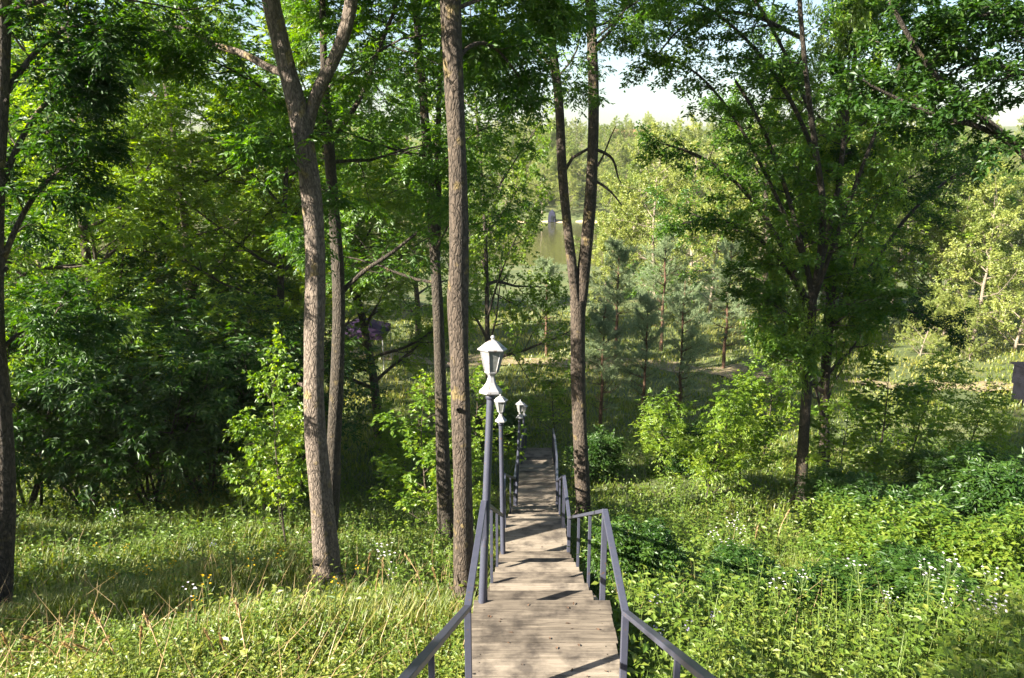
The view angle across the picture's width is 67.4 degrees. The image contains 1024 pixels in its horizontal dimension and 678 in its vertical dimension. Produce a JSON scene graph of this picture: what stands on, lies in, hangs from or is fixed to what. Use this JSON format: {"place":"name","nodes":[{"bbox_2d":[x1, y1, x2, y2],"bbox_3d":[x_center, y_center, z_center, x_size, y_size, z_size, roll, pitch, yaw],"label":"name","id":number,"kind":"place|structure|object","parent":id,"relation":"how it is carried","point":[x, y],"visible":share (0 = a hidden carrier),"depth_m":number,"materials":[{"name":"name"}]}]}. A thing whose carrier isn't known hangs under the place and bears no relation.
{"place":"outdoors","nodes":[
{"label":"outdoors","id":0,"kind":"place"},
{"bbox_2d":[0,126,1023,677],"bbox_3d":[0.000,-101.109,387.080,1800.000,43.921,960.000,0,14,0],"label":"ground","id":1,"kind":"structure","parent":0,"point":[576,212],"depth_m":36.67,"materials":[{"name":"green plant"}]},
{"bbox_2d":[5,294,148,510],"bbox_3d":[-11.061,1.564,16.863,5.752,5.305,4.705,-6,15,-23],"label":"elder shrub","id":2,"kind":"object","parent":1,"relation":"on","point":[20,435],"visible":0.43,"depth_m":16.29,"materials":[{"name":"green plant"}]},
{"bbox_2d":[4,32,198,303],"bbox_3d":[-17.828,-5.415,26.783,9.793,17.494,12.019,0,14,-1],"label":"linden tree","id":3,"kind":"object","parent":1,"relation":"on","point":[14,61],"visible":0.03,"depth_m":25.64,"materials":[{"name":"green plant"}]},
{"bbox_2d":[5,279,204,519],"bbox_3d":[-10.262,1.497,17.724,6.231,5.747,5.097,4,14,15],"label":"elder shrub","id":4,"kind":"object","parent":1,"relation":"on","point":[55,383],"visible":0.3,"depth_m":16.42,"materials":[{"name":"green plant"}]},
{"bbox_2d":[4,210,208,464],"bbox_3d":[-12.480,0.260,20.878,8.148,7.516,6.666,-3,14,-11],"label":"elder shrub","id":5,"kind":"object","parent":1,"relation":"on","point":[162,311],"visible":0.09,"depth_m":20.27,"materials":[{"name":"green plant"}]},
{"bbox_2d":[4,0,219,470],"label":"ash tree","id":6,"kind":"object","parent":1,"relation":"on","point":[88,268],"visible":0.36,"depth_m":18.39,"materials":[{"name":"green plant"}]},
{"bbox_2d":[5,1,252,305],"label":"ash tree","id":7,"kind":"object","parent":1,"relation":"on","point":[113,174],"visible":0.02,"depth_m":34.60,"materials":[{"name":"green plant"}]},
{"bbox_2d":[0,0,267,609],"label":"ash tree","id":8,"kind":"object","parent":1,"relation":"on","point":[89,81],"visible":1,"depth_m":8.64,"materials":[{"name":"green plant"}]},
{"bbox_2d":[14,296,260,525],"bbox_3d":[-8.739,1.777,17.875,5.992,5.526,4.901,12,18,40],"label":"elder shrub","id":9,"kind":"object","parent":1,"relation":"on","point":[85,401],"visible":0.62,"depth_m":16.59,"materials":[{"name":"green plant"}]},
{"bbox_2d":[7,221,298,446],"bbox_3d":[-9.908,0.418,22.029,6.666,7.516,8.148,3,14,11],"label":"elder shrub","id":10,"kind":"object","parent":1,"relation":"on","point":[128,259],"visible":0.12,"depth_m":21.70,"materials":[{"name":"green plant"}]},
{"bbox_2d":[18,0,351,395],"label":"ash tree","id":11,"kind":"object","parent":1,"relation":"on","point":[211,165],"visible":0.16,"depth_m":22.77,"materials":[{"name":"green plant"}]},
{"bbox_2d":[86,293,303,508],"bbox_3d":[-7.895,1.601,18.832,5.992,5.526,4.901,8,16,31],"label":"elder shrub","id":12,"kind":"object","parent":1,"relation":"on","point":[244,348],"visible":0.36,"depth_m":17.70,"materials":[{"name":"green plant"}]},
{"bbox_2d":[100,0,357,589],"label":"ash tree","id":13,"kind":"object","parent":1,"relation":"on","point":[302,114],"visible":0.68,"depth_m":9.76,"materials":[{"name":"brown plant"}]},
{"bbox_2d":[125,286,373,486],"bbox_3d":[-6.919,1.385,20.074,5.992,5.526,4.901,-10,17,-37],"label":"elder shrub","id":14,"kind":"object","parent":1,"relation":"on","point":[348,360],"visible":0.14,"depth_m":19.69,"materials":[{"name":"green plant"}]},
{"bbox_2d":[107,0,410,434],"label":"maple tree","id":15,"kind":"object","parent":1,"relation":"on","point":[173,245],"visible":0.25,"depth_m":21.31,"materials":[{"name":"green plant"}]},
{"bbox_2d":[218,387,307,521],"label":"ash sapling","id":16,"kind":"object","parent":1,"relation":"on","point":[271,450],"visible":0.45,"depth_m":15.23,"materials":[{"name":"green plant"}]},
{"bbox_2d":[176,37,349,309],"bbox_3d":[-12.428,-6.957,39.296,11.018,16.037,8.977,8,16,29],"label":"linden tree","id":17,"kind":"object","parent":1,"relation":"on","point":[223,187],"visible":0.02,"depth_m":38.51,"materials":[{"name":"green plant"}]},
{"bbox_2d":[222,322,308,547],"bbox_3d":[-3.952,1.754,12.972,1.327,4.218,1.873,5,14,18],"label":"maple sapling","id":18,"kind":"object","parent":1,"relation":"on","point":[289,406],"visible":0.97,"depth_m":12.69,"materials":[{"name":"green plant"}]},
{"bbox_2d":[194,314,397,486],"bbox_3d":[-5.787,1.734,20.106,4.313,4.863,5.272,5,14,20],"label":"elder shrub","id":19,"kind":"object","parent":1,"relation":"on","point":[301,380],"visible":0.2,"depth_m":19.71,"materials":[{"name":"green plant"}]},
{"bbox_2d":[138,0,509,529],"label":"ash tree","id":20,"kind":"object","parent":1,"relation":"on","point":[251,152],"visible":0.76,"depth_m":10.24,"materials":[{"name":"green plant"}]},
{"bbox_2d":[201,11,486,437],"bbox_3d":[-5.373,-3.398,26.269,10.058,14.362,7.765,-4,14,-16],"label":"ash tree","id":21,"kind":"object","parent":1,"relation":"on","point":[399,203],"visible":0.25,"depth_m":25.14,"materials":[{"name":"green plant"}]},
{"bbox_2d":[345,318,391,369],"bbox_3d":[-7.576,0.097,39.117,2.476,2.490,2.476,0,14,0],"label":"canopy tent","id":22,"kind":"object","parent":1,"relation":"on","point":[375,329],"visible":0.3,"depth_m":38.11,"materials":[{"name":"purple fabric"}]},
{"bbox_2d":[362,394,432,488],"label":"ash sapling","id":23,"kind":"object","parent":1,"relation":"on","point":[394,450],"visible":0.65,"depth_m":20.93,"materials":[{"name":"green plant"}]},
{"bbox_2d":[257,0,546,542],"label":"ash tree","id":24,"kind":"object","parent":1,"relation":"on","point":[436,203],"visible":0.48,"depth_m":13.16,"materials":[{"name":"green plant"}]},
{"bbox_2d":[360,151,448,307],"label":"willow tree","id":25,"kind":"object","parent":1,"relation":"on","point":[421,270],"visible":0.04,"depth_m":54.16,"materials":[{"name":"green plant"}]},
{"bbox_2d":[364,369,475,534],"bbox_3d":[-2.024,2.520,16.079,1.936,3.852,2.731,-12,18,-40],"label":"maple sapling","id":26,"kind":"object","parent":1,"relation":"on","point":[429,455],"visible":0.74,"depth_m":15.87,"materials":[{"name":"green plant"}]},
{"bbox_2d":[339,70,510,346],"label":"linden tree","id":27,"kind":"object","parent":1,"relation":"on","point":[417,300],"visible":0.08,"depth_m":43.59,"materials":[{"name":"green plant"}]},
{"bbox_2d":[417,428,493,529],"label":"ash sapling","id":28,"kind":"object","parent":1,"relation":"on","point":[477,498],"visible":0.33,"depth_m":15.45,"materials":[{"name":"green plant"}]},
{"bbox_2d":[441,187,507,302],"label":"poplar tree","id":29,"kind":"object","parent":1,"relation":"on","point":[488,242],"visible":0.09,"depth_m":58.91,"materials":[{"name":"green plant"}]},
{"bbox_2d":[432,357,530,486],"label":"maple sapling","id":30,"kind":"object","parent":1,"relation":"on","point":[477,384],"visible":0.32,"depth_m":20.70,"materials":[{"name":"green plant"}]},
{"bbox_2d":[471,401,530,450],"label":"leafy shrub","id":31,"kind":"object","parent":1,"relation":"on","point":[511,418],"visible":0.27,"depth_m":25.45,"materials":[{"name":"green plant"}]},
{"bbox_2d":[415,0,599,395],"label":"maple tree","id":32,"kind":"object","parent":1,"relation":"on","point":[481,243],"visible":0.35,"depth_m":32.69,"materials":[{"name":"green plant"}]},
{"bbox_2d":[0,420,1023,677],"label":"weed undergrowth","id":33,"kind":"object","parent":1,"relation":"on","point":[752,660],"visible":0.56,"depth_m":7.43,"materials":[{"name":"green plant"}]},
{"bbox_2d":[0,518,1023,677],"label":"dry grass","id":34,"kind":"structure","parent":1,"relation":"on","point":[85,581],"depth_m":7.60,"materials":[{"name":"plant"}]},
{"bbox_2d":[439,0,616,604],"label":"ash tree","id":35,"kind":"object","parent":1,"relation":"on","point":[546,18],"visible":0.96,"depth_m":9.13,"materials":[{"name":"brown plant"}]},
{"bbox_2d":[521,157,557,213],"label":"willow tree","id":36,"kind":"object","parent":1,"relation":"on","point":[545,174],"visible":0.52,"depth_m":158.82,"materials":[{"name":"green plant"}]},
{"bbox_2d":[471,448,619,677],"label":"boardwalk stairs","id":37,"kind":"structure","parent":1,"relation":"on","point":[546,583],"depth_m":6.89,"materials":[{"name":"brown wood"}]},
{"bbox_2d":[398,428,526,677],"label":"railing","id":38,"kind":"object","parent":37,"relation":"attached to","point":[420,661],"visible":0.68,"depth_m":5.53,"materials":[{"name":"grey metal"}]},
{"bbox_2d":[477,335,506,603],"bbox_3d":[-0.195,1.239,6.888,0.235,2.570,0.452,4,14,15],"label":"lamp post","id":39,"kind":"object","parent":37,"relation":"attached to","point":[492,350],"visible":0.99,"depth_m":6.76,"materials":[{"name":"grey metal"}]},
{"bbox_2d":[494,394,507,553],"bbox_3d":[-0.162,2.168,11.144,0.215,2.882,0.197,0,14,0],"label":"lamp post","id":40,"kind":"object","parent":37,"relation":"attached to","point":[500,401],"visible":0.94,"depth_m":11.01,"materials":[{"name":"grey metal"}]},
{"bbox_2d":[515,400,524,505],"bbox_3d":[0.173,2.734,17.308,0.198,2.847,0.291,4,14,15],"label":"lamp post","id":41,"kind":"object","parent":37,"relation":"attached to","point":[520,404],"visible":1,"depth_m":17.19,"materials":[{"name":"grey metal"}]},
{"bbox_2d":[552,428,715,677],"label":"railing","id":42,"kind":"object","parent":37,"relation":"attached to","point":[689,664],"visible":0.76,"depth_m":6.02,"materials":[{"name":"grey metal"}]},
{"bbox_2d":[523,255,569,355],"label":"pine tree","id":43,"kind":"object","parent":1,"relation":"on","point":[546,264],"visible":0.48,"depth_m":41.39,"materials":[{"name":"green plant"}]},
{"bbox_2d":[522,351,571,435],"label":"maple sapling","id":44,"kind":"object","parent":1,"relation":"on","point":[559,393],"visible":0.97,"depth_m":27.07,"materials":[{"name":"green plant"}]},
{"bbox_2d":[554,134,585,190],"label":"poplar tree","id":45,"kind":"object","parent":1,"relation":"on","point":[570,143],"visible":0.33,"depth_m":171.98,"materials":[{"name":"green plant"}]},
{"bbox_2d":[461,0,696,524],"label":"ash tree","id":46,"kind":"object","parent":1,"relation":"on","point":[650,13],"visible":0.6,"depth_m":16.02,"materials":[{"name":"brown plant"}]},
{"bbox_2d":[563,424,630,482],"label":"leafy shrub","id":47,"kind":"object","parent":1,"relation":"on","point":[604,449],"visible":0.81,"depth_m":21.46,"materials":[{"name":"green plant"}]},
{"bbox_2d":[560,299,638,429],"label":"pine tree","id":48,"kind":"object","parent":1,"relation":"on","point":[598,341],"visible":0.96,"depth_m":27.28,"materials":[{"name":"green plant"}]},
{"bbox_2d":[584,157,630,209],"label":"poplar tree","id":49,"kind":"object","parent":1,"relation":"on","point":[610,170],"visible":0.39,"depth_m":157.74,"materials":[{"name":"green plant"}]},
{"bbox_2d":[598,124,617,168],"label":"poplar tree","id":50,"kind":"object","parent":1,"relation":"on","point":[601,139],"visible":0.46,"depth_m":184.11,"materials":[{"name":"green plant"}]},
{"bbox_2d":[566,184,650,304],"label":"willow tree","id":51,"kind":"object","parent":1,"relation":"on","point":[601,239],"visible":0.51,"depth_m":59.54,"materials":[{"name":"green plant"}]},
{"bbox_2d":[597,135,628,185],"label":"willow tree","id":52,"kind":"object","parent":1,"relation":"on","point":[618,153],"visible":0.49,"depth_m":168.28,"materials":[{"name":"green plant"}]},
{"bbox_2d":[587,235,643,357],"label":"pine tree","id":53,"kind":"object","parent":1,"relation":"on","point":[620,256],"visible":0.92,"depth_m":40.12,"materials":[{"name":"green plant"}]},
{"bbox_2d":[573,139,682,266],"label":"poplar tree","id":54,"kind":"object","parent":1,"relation":"on","point":[632,166],"visible":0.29,"depth_m":76.17,"materials":[{"name":"green plant"}]},
{"bbox_2d":[576,506,687,604],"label":"leafy shrub","id":55,"kind":"object","parent":1,"relation":"on","point":[648,546],"visible":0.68,"depth_m":9.62,"materials":[{"name":"green plant"}]},
{"bbox_2d":[604,288,672,429],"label":"pine tree","id":56,"kind":"object","parent":1,"relation":"on","point":[649,305],"visible":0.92,"depth_m":27.83,"materials":[{"name":"green plant"}]},
{"bbox_2d":[591,121,708,297],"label":"poplar tree","id":57,"kind":"object","parent":1,"relation":"on","point":[672,175],"visible":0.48,"depth_m":56.87,"materials":[{"name":"green plant"}]},
{"bbox_2d":[629,387,694,479],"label":"ash sapling","id":58,"kind":"object","parent":1,"relation":"on","point":[677,427],"visible":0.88,"depth_m":21.76,"materials":[{"name":"green plant"}]},
{"bbox_2d":[631,222,698,350],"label":"pine tree","id":59,"kind":"object","parent":1,"relation":"on","point":[663,248],"visible":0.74,"depth_m":43.40,"materials":[{"name":"green plant"}]},
{"bbox_2d":[649,415,720,479],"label":"leafy shrub","id":60,"kind":"object","parent":1,"relation":"on","point":[675,462],"visible":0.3,"depth_m":22.24,"materials":[{"name":"green plant"}]},
{"bbox_2d":[654,279,717,417],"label":"pine tree","id":61,"kind":"object","parent":1,"relation":"on","point":[686,291],"visible":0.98,"depth_m":29.08,"materials":[{"name":"green plant"}]},
{"bbox_2d":[637,115,739,284],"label":"willow tree","id":62,"kind":"object","parent":1,"relation":"on","point":[692,137],"visible":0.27,"depth_m":69.59,"materials":[{"name":"green plant"}]},
{"bbox_2d":[657,159,770,321],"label":"willow tree","id":63,"kind":"object","parent":1,"relation":"on","point":[706,206],"visible":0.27,"depth_m":52.70,"materials":[{"name":"green plant"}]},
{"bbox_2d":[668,371,766,506],"bbox_3d":[5.126,2.558,19.134,2.274,3.867,2.854,4,14,18],"label":"ash sapling","id":64,"kind":"object","parent":1,"relation":"on","point":[740,430],"visible":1,"depth_m":18.72,"materials":[{"name":"green plant"}]},
{"bbox_2d":[690,238,754,367],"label":"pine tree","id":65,"kind":"object","parent":1,"relation":"on","point":[729,256],"visible":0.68,"depth_m":38.34,"materials":[{"name":"green plant"}]},
{"bbox_2d":[693,369,787,490],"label":"maple sapling","id":66,"kind":"object","parent":1,"relation":"on","point":[758,443],"visible":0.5,"depth_m":19.83,"materials":[{"name":"green plant"}]},
{"bbox_2d":[696,539,785,618],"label":"leafy shrub","id":67,"kind":"object","parent":1,"relation":"on","point":[737,554],"visible":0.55,"depth_m":8.85,"materials":[{"name":"green plant"}]},
{"bbox_2d":[623,3,870,326],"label":"linden tree","id":68,"kind":"object","parent":1,"relation":"on","point":[660,197],"visible":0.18,"depth_m":43.30,"materials":[{"name":"green plant"}]},
{"bbox_2d":[710,110,808,307],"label":"willow tree","id":69,"kind":"object","parent":1,"relation":"on","point":[760,194],"visible":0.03,"depth_m":56.73,"materials":[{"name":"green plant"}]},
{"bbox_2d":[727,332,818,456],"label":"maple sapling","id":70,"kind":"object","parent":1,"relation":"on","point":[771,404],"visible":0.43,"depth_m":23.81,"materials":[{"name":"green plant"}]},
{"bbox_2d":[619,0,933,507],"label":"hornbeam tree","id":71,"kind":"object","parent":1,"relation":"on","point":[778,344],"visible":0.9,"depth_m":17.01,"materials":[{"name":"green plant"}]},
{"bbox_2d":[787,455,880,531],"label":"leafy shrub","id":72,"kind":"object","parent":1,"relation":"on","point":[826,480],"visible":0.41,"depth_m":15.34,"materials":[{"name":"green plant"}]},
{"bbox_2d":[768,552,904,629],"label":"leafy shrub","id":73,"kind":"object","parent":1,"relation":"on","point":[816,568],"visible":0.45,"depth_m":8.24,"materials":[{"name":"green plant"}]},
{"bbox_2d":[750,0,927,465],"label":"ash tree","id":74,"kind":"object","parent":1,"relation":"on","point":[863,22],"visible":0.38,"depth_m":18.34,"materials":[{"name":"green plant"}]},
{"bbox_2d":[793,492,898,564],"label":"bramble shrub","id":75,"kind":"object","parent":1,"relation":"on","point":[834,521],"visible":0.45,"depth_m":12.19,"materials":[{"name":"green plant"}]},
{"bbox_2d":[805,382,900,485],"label":"maple sapling","id":76,"kind":"object","parent":1,"relation":"on","point":[854,435],"visible":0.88,"depth_m":18.55,"materials":[{"name":"green plant"}]},
{"bbox_2d":[735,0,1001,466],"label":"hornbeam tree","id":77,"kind":"object","parent":1,"relation":"on","point":[919,200],"visible":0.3,"depth_m":19.70,"materials":[{"name":"green plant"}]},
{"bbox_2d":[824,514,933,573],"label":"bramble shrub","id":78,"kind":"object","parent":1,"relation":"on","point":[854,534],"visible":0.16,"depth_m":11.28,"materials":[{"name":"green plant"}]},
{"bbox_2d":[761,53,1005,332],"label":"maple tree","id":79,"kind":"object","parent":1,"relation":"on","point":[915,232],"visible":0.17,"depth_m":46.42,"materials":[{"name":"green plant"}]},
{"bbox_2d":[843,340,937,484],"bbox_3d":[9.588,2.196,19.713,2.212,4.402,3.122,10,17,36],"label":"maple sapling","id":80,"kind":"object","parent":1,"relation":"on","point":[917,390],"visible":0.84,"depth_m":19.65,"materials":[{"name":"green plant"}]},
{"bbox_2d":[796,494,1021,585],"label":"bramble shrub","id":81,"kind":"object","parent":1,"relation":"on","point":[912,530],"visible":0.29,"depth_m":10.68,"materials":[{"name":"green plant"}]},
{"bbox_2d":[848,470,972,538],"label":"leafy shrub","id":82,"kind":"object","parent":1,"relation":"on","point":[902,494],"visible":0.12,"depth_m":13.45,"materials":[{"name":"green plant"}]},
{"bbox_2d":[852,122,971,300],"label":"willow tree","id":83,"kind":"object","parent":1,"relation":"on","point":[896,247],"visible":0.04,"depth_m":54.82,"materials":[{"name":"green plant"}]},
{"bbox_2d":[814,0,1023,184],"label":"hornbeam tree","id":84,"kind":"object","parent":1,"relation":"on","point":[946,25],"visible":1,"depth_m":7.35,"materials":[{"name":"green plant"}]},
{"bbox_2d":[862,341,983,453],"bbox_3d":[12.328,2.053,23.282,2.361,4.016,2.964,-9,16,-32],"label":"ash sapling","id":85,"kind":"object","parent":1,"relation":"on","point":[916,415],"visible":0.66,"depth_m":22.82,"materials":[{"name":"green plant"}]},
{"bbox_2d":[893,287,956,360],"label":"willow tree","id":86,"kind":"object","parent":1,"relation":"on","point":[942,299],"visible":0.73,"depth_m":42.08,"materials":[{"name":"green plant"}]},
{"bbox_2d":[891,441,960,493],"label":"leafy shrub","id":87,"kind":"object","parent":1,"relation":"on","point":[935,464],"visible":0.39,"depth_m":18.82,"materials":[{"name":"green plant"}]},
{"bbox_2d":[870,541,989,623],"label":"leafy shrub","id":88,"kind":"object","parent":1,"relation":"on","point":[905,561],"visible":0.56,"depth_m":8.27,"materials":[{"name":"green plant"}]},
{"bbox_2d":[858,70,1023,318],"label":"linden tree","id":89,"kind":"object","parent":1,"relation":"on","point":[911,258],"visible":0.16,"depth_m":50.59,"materials":[{"name":"green plant"}]},
{"bbox_2d":[930,552,960,645],"bbox_3d":[4.057,2.506,7.198,0.204,0.972,0.332,11,17,37],"label":"fleabane","id":90,"kind":"object","parent":1,"relation":"on","point":[947,583],"visible":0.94,"depth_m":7.15,"materials":[{"name":"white plant"}]},
{"bbox_2d":[888,165,1015,335],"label":"poplar tree","id":91,"kind":"object","parent":1,"relation":"on","point":[936,241],"visible":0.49,"depth_m":45.56,"materials":[{"name":"green plant"}]},
{"bbox_2d":[940,292,993,360],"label":"willow tree","id":92,"kind":"object","parent":1,"relation":"on","point":[973,323],"visible":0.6,"depth_m":41.27,"materials":[{"name":"green plant"}]},
{"bbox_2d":[913,499,1023,592],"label":"bramble shrub","id":93,"kind":"object","parent":1,"relation":"on","point":[992,541],"visible":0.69,"depth_m":9.86,"materials":[{"name":"green plant"}]},
{"bbox_2d":[927,375,1018,457],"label":"ash sapling","id":94,"kind":"object","parent":1,"relation":"on","point":[987,401],"visible":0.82,"depth_m":20.63,"materials":[{"name":"green plant"}]},
{"bbox_2d":[926,152,1023,344],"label":"willow tree","id":95,"kind":"object","parent":1,"relation":"on","point":[985,194],"visible":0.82,"depth_m":43.24,"materials":[{"name":"green plant"}]},
{"bbox_2d":[934,442,1023,535],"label":"leafy shrub","id":96,"kind":"object","parent":1,"relation":"on","point":[980,488],"visible":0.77,"depth_m":13.71,"materials":[{"name":"green plant"}]},
{"bbox_2d":[942,140,1022,266],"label":"poplar tree","id":97,"kind":"object","parent":1,"relation":"on","point":[1006,160],"visible":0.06,"depth_m":73.46,"materials":[{"name":"green plant"}]},
{"bbox_2d":[950,439,1023,503],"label":"leafy shrub","id":98,"kind":"object","parent":1,"relation":"on","point":[998,456],"visible":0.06,"depth_m":18.48,"materials":[{"name":"green plant"}]},
{"bbox_2d":[967,247,1023,351],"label":"willow tree","id":99,"kind":"object","parent":1,"relation":"on","point":[1020,328],"visible":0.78,"depth_m":43.46,"materials":[{"name":"green plant"}]},
{"bbox_2d":[975,167,1023,302],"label":"poplar tree","id":100,"kind":"object","parent":1,"relation":"on","point":[1008,247],"visible":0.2,"depth_m":56.86,"materials":[{"name":"green plant"}]},
{"bbox_2d":[1010,362,1023,405],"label":"wooden shed","id":101,"kind":"structure","parent":1,"relation":"on","point":[1017,380],"depth_m":32.54,"materials":[{"name":"grey wood"}]},
{"bbox_2d":[6,222,1023,265],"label":"lake","id":102,"kind":"structure","parent":0,"point":[549,242],"depth_m":115.00,"materials":[{"name":"green liquid"}]},
{"bbox_2d":[11,0,1023,125],"label":"sky","id":103,"kind":"structure","parent":0,"point":[664,106],"materials":[{"name":"white"}]},
{"bbox_2d":[350,350,1012,391],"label":"dirt path","id":104,"kind":"structure","parent":0,"point":[730,369],"depth_m":39.34,"materials":[{"name":"beige soil"}]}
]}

